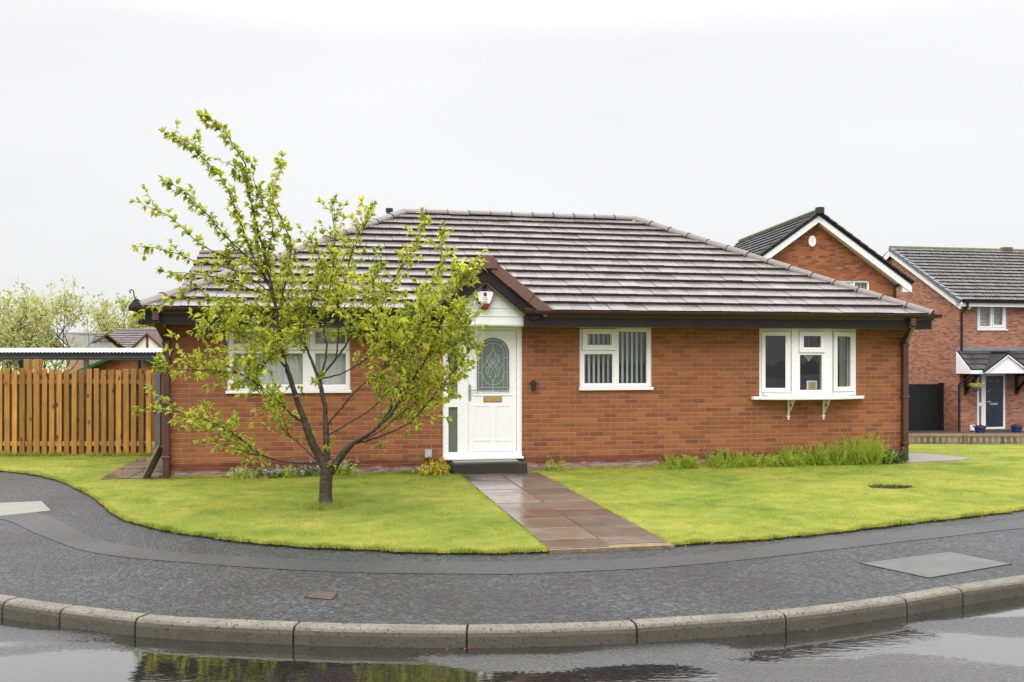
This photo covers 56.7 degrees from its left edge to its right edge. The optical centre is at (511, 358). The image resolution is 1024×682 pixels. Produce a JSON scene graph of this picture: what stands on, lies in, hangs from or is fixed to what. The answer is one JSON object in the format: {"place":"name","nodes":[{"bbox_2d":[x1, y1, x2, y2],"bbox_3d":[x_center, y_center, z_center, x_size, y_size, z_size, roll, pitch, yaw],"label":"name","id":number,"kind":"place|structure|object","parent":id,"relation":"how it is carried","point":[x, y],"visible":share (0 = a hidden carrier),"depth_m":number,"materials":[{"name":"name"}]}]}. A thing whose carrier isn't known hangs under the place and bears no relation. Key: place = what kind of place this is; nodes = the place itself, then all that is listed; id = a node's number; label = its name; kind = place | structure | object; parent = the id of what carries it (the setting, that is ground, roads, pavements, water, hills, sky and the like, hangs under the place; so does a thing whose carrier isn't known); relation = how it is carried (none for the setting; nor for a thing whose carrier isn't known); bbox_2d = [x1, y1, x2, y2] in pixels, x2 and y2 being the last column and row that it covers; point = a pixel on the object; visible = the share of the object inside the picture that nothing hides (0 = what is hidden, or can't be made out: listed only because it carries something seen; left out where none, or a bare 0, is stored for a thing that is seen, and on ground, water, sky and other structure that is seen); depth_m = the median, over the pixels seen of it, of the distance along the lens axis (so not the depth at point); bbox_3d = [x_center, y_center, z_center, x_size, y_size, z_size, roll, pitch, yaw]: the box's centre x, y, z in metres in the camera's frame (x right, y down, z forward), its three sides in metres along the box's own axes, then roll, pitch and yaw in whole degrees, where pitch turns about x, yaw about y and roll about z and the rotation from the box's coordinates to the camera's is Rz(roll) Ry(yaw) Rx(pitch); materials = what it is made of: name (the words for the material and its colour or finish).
{"place":"outdoors","nodes":[
{"label":"outdoors","id":0,"kind":"place"},
{"bbox_2d":[77,360,161,440],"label":"garden shed","id":1,"kind":"structure","parent":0,"point":[107,365],"depth_m":24.00,"materials":[{"name":"green wood"}]},
{"bbox_2d":[0,472,1023,624],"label":"pavement","id":2,"kind":"structure","parent":0,"point":[34,566],"depth_m":7.80,"materials":[{"name":"grey asphalt"}]},
{"bbox_2d":[0,501,49,515],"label":"inspection cover","id":3,"kind":"object","parent":2,"relation":"on","point":[10,508],"visible":0.79,"depth_m":11.56,"materials":[{"name":"concrete"}]},
{"bbox_2d":[304,590,337,599],"bbox_3d":[-1.452,1.842,7.303,0.263,0.037,0.218,0,0,18],"label":"stop tap cover","id":4,"kind":"object","parent":2,"relation":"on","point":[323,595],"visible":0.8,"depth_m":7.28,"materials":[{"name":"metal"}]},
{"bbox_2d":[0,512,1023,573],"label":"pavement patch","id":5,"kind":"object","parent":2,"relation":"on","point":[52,528],"visible":1,"depth_m":8.68,"materials":[{"name":"grey asphalt"}]},
{"bbox_2d":[860,551,1011,577],"bbox_3d":[3.768,1.842,8.433,1.165,0.037,0.687,0,0,-29],"label":"inspection cover","id":6,"kind":"object","parent":2,"relation":"on","point":[934,565],"visible":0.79,"depth_m":8.38,"materials":[{"name":"grey concrete"}]},
{"bbox_2d":[0,596,1023,681],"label":"road","id":7,"kind":"structure","parent":0,"point":[980,642],"depth_m":6.15,"materials":[{"name":"grey asphalt"}]},
{"bbox_2d":[293,627,636,647],"bbox_3d":[0.473,2.011,11.938,54.218,0.321,10.954,0,0,-5],"label":"kerb bed","id":8,"kind":"object","parent":7,"relation":"on","point":[466,637],"visible":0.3,"depth_m":6.45,"materials":[{"name":"concrete"}]},
{"bbox_2d":[0,575,1023,647],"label":"kerb","id":9,"kind":"structure","parent":7,"relation":"on","point":[445,636],"depth_m":6.59,"materials":[{"name":"concrete"}]},
{"bbox_2d":[0,443,1023,554],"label":"lawn","id":10,"kind":"structure","parent":0,"point":[978,458],"depth_m":11.98,"materials":[{"name":"green plant"}]},
{"bbox_2d":[0,275,63,373],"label":"tree","id":11,"kind":"object","parent":10,"relation":"on","point":[5,332],"visible":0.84,"depth_m":29.55,"materials":[{"name":"green plant"}]},
{"bbox_2d":[0,274,117,374],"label":"tree","id":12,"kind":"object","parent":10,"relation":"on","point":[72,306],"visible":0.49,"depth_m":33.54,"materials":[{"name":"green plant"}]},
{"bbox_2d":[0,359,161,454],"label":"picket fence","id":13,"kind":"object","parent":10,"relation":"on","point":[43,411],"visible":0.84,"depth_m":17.44,"materials":[{"name":"orange wood"}]},
{"bbox_2d":[0,348,161,374],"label":"carport","id":14,"kind":"object","parent":10,"relation":"on","point":[86,355],"visible":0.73,"depth_m":19.55,"materials":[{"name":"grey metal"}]},
{"bbox_2d":[100,457,161,479],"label":"side path","id":15,"kind":"structure","parent":10,"relation":"on","point":[134,469],"depth_m":14.86,"materials":[{"name":"brown stone"}]},
{"bbox_2d":[141,446,161,477],"bbox_3d":[-5.349,1.555,14.143,0.226,0.509,0.346,0,0,0],"label":"wooden board","id":16,"kind":"object","parent":15,"relation":"on","point":[152,463],"visible":0.8,"depth_m":14.10,"materials":[{"name":"brown wood"}]},
{"bbox_2d":[182,250,259,284],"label":"house","id":17,"kind":"structure","parent":10,"relation":"on","point":[202,255],"depth_m":29.47,"materials":[{"name":"grey tile"}]},
{"bbox_2d":[226,466,253,478],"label":"flowering plant","id":18,"kind":"object","parent":10,"relation":"on","point":[243,473],"visible":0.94,"depth_m":14.15,"materials":[{"name":"green plant"}]},
{"bbox_2d":[252,467,281,478],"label":"flowering plant","id":19,"kind":"object","parent":10,"relation":"on","point":[269,473],"visible":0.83,"depth_m":14.20,"materials":[{"name":"green plant"}]},
{"bbox_2d":[270,463,302,477],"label":"flowering plant","id":20,"kind":"object","parent":10,"relation":"on","point":[286,472],"visible":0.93,"depth_m":14.27,"materials":[{"name":"green plant"}]},
{"bbox_2d":[295,461,319,477],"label":"flowering plant","id":21,"kind":"object","parent":10,"relation":"on","point":[306,469],"visible":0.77,"depth_m":14.38,"materials":[{"name":"green plant"}]},
{"bbox_2d":[129,108,489,505],"bbox_3d":[-2.534,-0.563,11.547,4.551,4.827,2.460,0,0,0],"label":"cherry tree","id":22,"kind":"object","parent":10,"relation":"on","point":[398,340],"visible":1,"depth_m":11.27,"materials":[{"name":"green plant"}]},
{"bbox_2d":[335,459,358,475],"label":"flowering plant","id":23,"kind":"object","parent":10,"relation":"on","point":[344,466],"visible":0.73,"depth_m":14.50,"materials":[{"name":"green plant"}]},
{"bbox_2d":[417,455,450,475],"bbox_3d":[-1.193,1.700,14.617,0.496,0.340,0.582,0,0,10],"label":"yellow shrub","id":24,"kind":"object","parent":10,"relation":"on","point":[435,469],"visible":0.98,"depth_m":14.60,"materials":[{"name":"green plant"}]},
{"bbox_2d":[128,208,942,478],"bbox_3d":[0.079,-0.030,18.990,13.052,6.060,8.516,0,0,-11],"label":"bungalow","id":25,"kind":"object","parent":10,"relation":"on","point":[729,330],"visible":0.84,"depth_m":15.68,"materials":[{"name":"orange brick"}]},
{"bbox_2d":[225,326,351,393],"bbox_3d":[-3.417,0.023,14.552,1.879,1.033,0.140,0,0,-11],"label":"window","id":26,"kind":"structure","parent":25,"relation":"in","point":[315,348],"depth_m":14.60,"materials":[{"name":"white plastic"}]},
{"bbox_2d":[234,333,344,383],"bbox_3d":[-3.444,0.000,14.690,1.850,0.988,0.040,0,0,-11],"label":"vertical blind","id":27,"kind":"object","parent":25,"relation":"attached to","point":[295,368],"visible":0.29,"depth_m":14.71,"materials":[{"name":"white fabric"}]},
{"bbox_2d":[425,449,431,457],"bbox_3d":[-1.315,1.501,14.914,0.110,0.124,0.049,0,0,-11],"label":"socket box","id":28,"kind":"object","parent":25,"relation":"attached to","point":[428,452],"visible":1,"depth_m":14.89,"materials":[{"name":"grey plastic"}]},
{"bbox_2d":[477,284,493,308],"bbox_3d":[-0.424,-0.977,14.745,0.288,0.426,0.107,0,0,-11],"label":"burglar alarm","id":29,"kind":"object","parent":25,"relation":"attached to","point":[485,296],"visible":0.91,"depth_m":14.71,"materials":[{"name":"white plastic"}]},
{"bbox_2d":[468,330,515,451],"bbox_3d":[-0.314,0.526,15.163,0.778,1.935,0.109,0,0,-11],"label":"door","id":30,"kind":"structure","parent":25,"relation":"in","point":[492,385],"depth_m":15.17,"materials":[{"name":"white plastic"}]},
{"bbox_2d":[531,380,535,389],"bbox_3d":[0.348,0.435,15.244,0.078,0.168,0.050,0,0,-11],"label":"wall light","id":31,"kind":"object","parent":25,"relation":"attached to","point":[533,384],"visible":1,"depth_m":15.22,"materials":[{"name":"black plastic"}]},
{"bbox_2d":[579,327,653,390],"bbox_3d":[1.700,-0.001,15.568,1.266,1.055,0.140,0,0,-11],"label":"window","id":32,"kind":"structure","parent":25,"relation":"in","point":[612,349],"depth_m":15.54,"materials":[{"name":"white plastic"}]},
{"bbox_2d":[588,332,645,382],"bbox_3d":[1.673,-0.026,15.706,1.236,1.005,0.043,0,0,-11],"label":"vertical blind","id":33,"kind":"object","parent":25,"relation":"attached to","point":[622,359],"visible":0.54,"depth_m":15.74,"materials":[{"name":"white fabric"}]},
{"bbox_2d":[751,328,863,419],"bbox_3d":[5.025,0.264,16.274,2.071,1.578,0.750,0,0,-11],"label":"bay window","id":34,"kind":"structure","parent":25,"relation":"in","point":[829,389],"depth_m":16.02,"materials":[{"name":"white plastic"}]},
{"bbox_2d":[804,337,812,361],"bbox_3d":[5.047,-0.150,16.138,0.190,0.425,0.018,0,0,-11],"label":"heart ornament","id":35,"kind":"object","parent":25,"relation":"hanging from","point":[808,357],"visible":0.66,"depth_m":16.13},
{"bbox_2d":[806,381,816,389],"bbox_3d":[5.128,0.485,16.219,0.190,0.200,0.022,0,0,-11],"label":"picture frame","id":36,"kind":"object","parent":25,"relation":"on","point":[810,385],"visible":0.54,"depth_m":16.21,"materials":[{"name":"white plastic"}]},
{"bbox_2d":[839,337,846,385],"bbox_3d":[5.833,0.110,16.511,0.400,1.072,0.070,0,0,-11],"label":"curtain","id":37,"kind":"object","parent":25,"relation":"hanging from","point":[842,361],"visible":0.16,"depth_m":16.50,"materials":[{"name":"white fabric"}]},
{"bbox_2d":[546,455,565,470],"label":"weed","id":38,"kind":"object","parent":10,"relation":"on","point":[558,464],"visible":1,"depth_m":15.13,"materials":[{"name":"green plant"}]},
{"bbox_2d":[106,509,1022,554],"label":"lawn edging","id":39,"kind":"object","parent":10,"relation":"on","point":[615,545],"depth_m":9.77,"materials":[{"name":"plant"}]},
{"bbox_2d":[651,461,675,469],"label":"feathery plant","id":40,"kind":"object","parent":10,"relation":"on","point":[664,466],"visible":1,"depth_m":15.36,"materials":[{"name":"green plant"}]},
{"bbox_2d":[659,453,684,468],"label":"feathery plant","id":41,"kind":"object","parent":10,"relation":"on","point":[670,461],"visible":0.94,"depth_m":15.44,"materials":[{"name":"green plant"}]},
{"bbox_2d":[675,454,699,468],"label":"feathery plant","id":42,"kind":"object","parent":10,"relation":"on","point":[687,462],"visible":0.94,"depth_m":15.45,"materials":[{"name":"green plant"}]},
{"bbox_2d":[704,447,742,468],"bbox_3d":[3.468,1.647,15.636,0.663,0.387,0.580,0,0,-11],"label":"feathery plant","id":43,"kind":"object","parent":10,"relation":"on","point":[718,463],"visible":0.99,"depth_m":15.53,"materials":[{"name":"green plant"}]},
{"bbox_2d":[728,450,761,467],"bbox_3d":[3.851,1.677,15.755,0.616,0.306,0.594,0,0,-11],"label":"feathery plant","id":44,"kind":"object","parent":10,"relation":"on","point":[746,462],"visible":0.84,"depth_m":15.64,"materials":[{"name":"green plant"}]},
{"bbox_2d":[749,452,779,466],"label":"feathery plant","id":45,"kind":"object","parent":10,"relation":"on","point":[769,460],"visible":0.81,"depth_m":15.74,"materials":[{"name":"green plant"}]},
{"bbox_2d":[771,444,811,466],"bbox_3d":[4.677,1.641,15.903,0.656,0.398,0.560,0,0,-22],"label":"feathery plant","id":46,"kind":"object","parent":10,"relation":"on","point":[788,457],"visible":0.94,"depth_m":15.80,"materials":[{"name":"green plant"}]},
{"bbox_2d":[796,438,832,465],"bbox_3d":[5.104,1.600,15.996,0.658,0.475,0.569,0,0,7],"label":"feathery plant","id":47,"kind":"object","parent":10,"relation":"on","point":[821,458],"visible":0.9,"depth_m":15.93,"materials":[{"name":"green plant"}]},
{"bbox_2d":[821,437,861,464],"bbox_3d":[5.569,1.584,16.135,0.796,0.509,0.643,0,0,-39],"label":"feathery plant","id":48,"kind":"object","parent":10,"relation":"on","point":[843,456],"visible":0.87,"depth_m":15.98,"materials":[{"name":"green plant"}]},
{"bbox_2d":[835,431,884,464],"bbox_3d":[5.953,1.517,16.123,0.771,0.637,0.717,0,0,-18],"label":"feathery plant","id":49,"kind":"object","parent":10,"relation":"on","point":[858,458],"visible":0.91,"depth_m":16.02,"materials":[{"name":"green plant"}]},
{"bbox_2d":[858,436,898,464],"bbox_3d":[6.271,1.586,16.184,0.635,0.485,0.690,0,0,-11],"label":"feathery plant","id":50,"kind":"object","parent":10,"relation":"on","point":[876,456],"visible":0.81,"depth_m":16.13,"materials":[{"name":"green plant"}]},
{"bbox_2d":[868,483,912,488],"bbox_3d":[5.282,1.769,13.171,0.646,0.081,0.228,0,0,0],"label":"bare patch","id":51,"kind":"object","parent":10,"relation":"on","point":[890,486],"visible":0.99,"depth_m":13.13,"materials":[{"name":"soil"}]},
{"bbox_2d":[879,446,908,463],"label":"shrub","id":52,"kind":"object","parent":10,"relation":"on","point":[898,459],"visible":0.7,"depth_m":16.19,"materials":[{"name":"green plant"}]},
{"bbox_2d":[906,453,969,462],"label":"path","id":53,"kind":"structure","parent":10,"relation":"on","point":[918,457],"depth_m":16.88,"materials":[{"name":"grey concrete"}]},
{"bbox_2d":[909,434,1023,443],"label":"border fence","id":54,"kind":"object","parent":10,"relation":"on","point":[966,436],"visible":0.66,"depth_m":25.20,"materials":[{"name":"wood"}]},
{"bbox_2d":[0,0,1023,334],"label":"sky","id":55,"kind":"structure","parent":0,"point":[726,122],"materials":[{"name":"white"}]},
{"bbox_2d":[460,472,674,553],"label":"garden path","id":56,"kind":"structure","parent":0,"point":[551,527],"depth_m":10.88,"materials":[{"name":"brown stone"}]},
{"bbox_2d":[909,430,1023,443],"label":"driveway","id":57,"kind":"structure","parent":0,"point":[949,438],"depth_m":35.02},
{"bbox_2d":[909,383,943,430],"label":"side gate","id":58,"kind":"structure","parent":57,"relation":"on","point":[926,406],"depth_m":37.81,"materials":[{"name":"black wood"}]},
{"bbox_2d":[972,424,987,432],"bbox_3d":[17.857,2.733,36.157,0.472,0.434,0.531,0,0,-11],"label":"plant pot","id":59,"kind":"object","parent":57,"relation":"on","point":[981,428],"visible":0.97,"depth_m":36.02,"materials":[{"name":"blue ceramic"}]},
{"bbox_2d":[1010,424,1022,431],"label":"plant pot","id":60,"kind":"object","parent":57,"relation":"on","point":[1016,427],"visible":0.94,"depth_m":36.33,"materials":[{"name":"blue ceramic"}]},
{"bbox_3d":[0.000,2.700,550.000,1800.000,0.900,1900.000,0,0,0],"label":"ground","id":61,"kind":"structure","parent":0,"visible":0},
{"bbox_2d":[0,339,65,373],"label":"house","id":62,"kind":"structure","parent":61,"relation":"on","point":[50,364],"depth_m":53.81,"materials":[{"name":"brown tile"}]},
{"bbox_2d":[34,332,124,372],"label":"house","id":63,"kind":"structure","parent":61,"relation":"on","point":[108,341],"depth_m":63.71,"materials":[{"name":"beige brick"}]},
{"bbox_2d":[79,292,154,334],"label":"tree","id":64,"kind":"object","parent":61,"relation":"on","point":[129,318],"visible":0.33,"depth_m":90.83,"materials":[{"name":"green plant"}]},
{"bbox_2d":[109,328,165,347],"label":"house","id":65,"kind":"structure","parent":61,"relation":"on","point":[138,337],"depth_m":76.92,"materials":[{"name":"brown tile"}]},
{"bbox_2d":[733,207,914,297],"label":"neighbour house","id":66,"kind":"structure","parent":61,"relation":"on","point":[837,251],"depth_m":32.01,"materials":[{"name":"red brick"}]},
{"bbox_2d":[808,236,815,246],"bbox_3d":[10.112,-3.936,31.948,0.260,0.380,0.084,0,0,-4],"label":"alarm box","id":67,"kind":"object","parent":66,"relation":"attached to","point":[811,241],"visible":1,"depth_m":31.91,"materials":[{"name":"white plastic"}]},
{"bbox_2d":[838,280,868,289],"bbox_3d":[11.446,-2.033,32.159,1.368,1.198,0.092,0,0,-4],"label":"window","id":68,"kind":"structure","parent":66,"relation":"in","point":[852,282],"depth_m":32.14,"materials":[{"name":"white plastic"}]},
{"bbox_2d":[882,246,1023,431],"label":"neighbour house","id":69,"kind":"structure","parent":61,"relation":"on","point":[957,349],"depth_m":37.53,"materials":[{"name":"red brick"}]},
{"bbox_2d":[970,377,983,391],"bbox_3d":[17.772,1.011,36.277,0.519,0.593,0.503,0,0,-11],"label":"hanging basket","id":70,"kind":"object","parent":69,"relation":"hanging from","point":[975,387],"visible":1,"depth_m":36.18,"materials":[{"name":"yellow plastic"}]},
{"bbox_2d":[980,307,1000,325],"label":"window blinds","id":71,"kind":"object","parent":69,"relation":"attached to","point":[987,313],"depth_m":37.45,"materials":[{"name":"white plastic"}]},
{"bbox_2d":[977,307,1007,330],"bbox_3d":[18.876,-1.648,37.313,1.369,1.129,0.150,0,0,-11],"label":"window","id":72,"kind":"structure","parent":69,"relation":"in","point":[991,327],"depth_m":37.32,"materials":[{"name":"white plastic"}]},
{"bbox_2d":[986,376,1002,426],"bbox_3d":[18.995,1.705,37.349,0.780,2.007,0.090,0,0,-11],"label":"door","id":73,"kind":"structure","parent":69,"relation":"in","point":[994,384],"depth_m":37.36,"materials":[{"name":"blue paint"}]}
]}

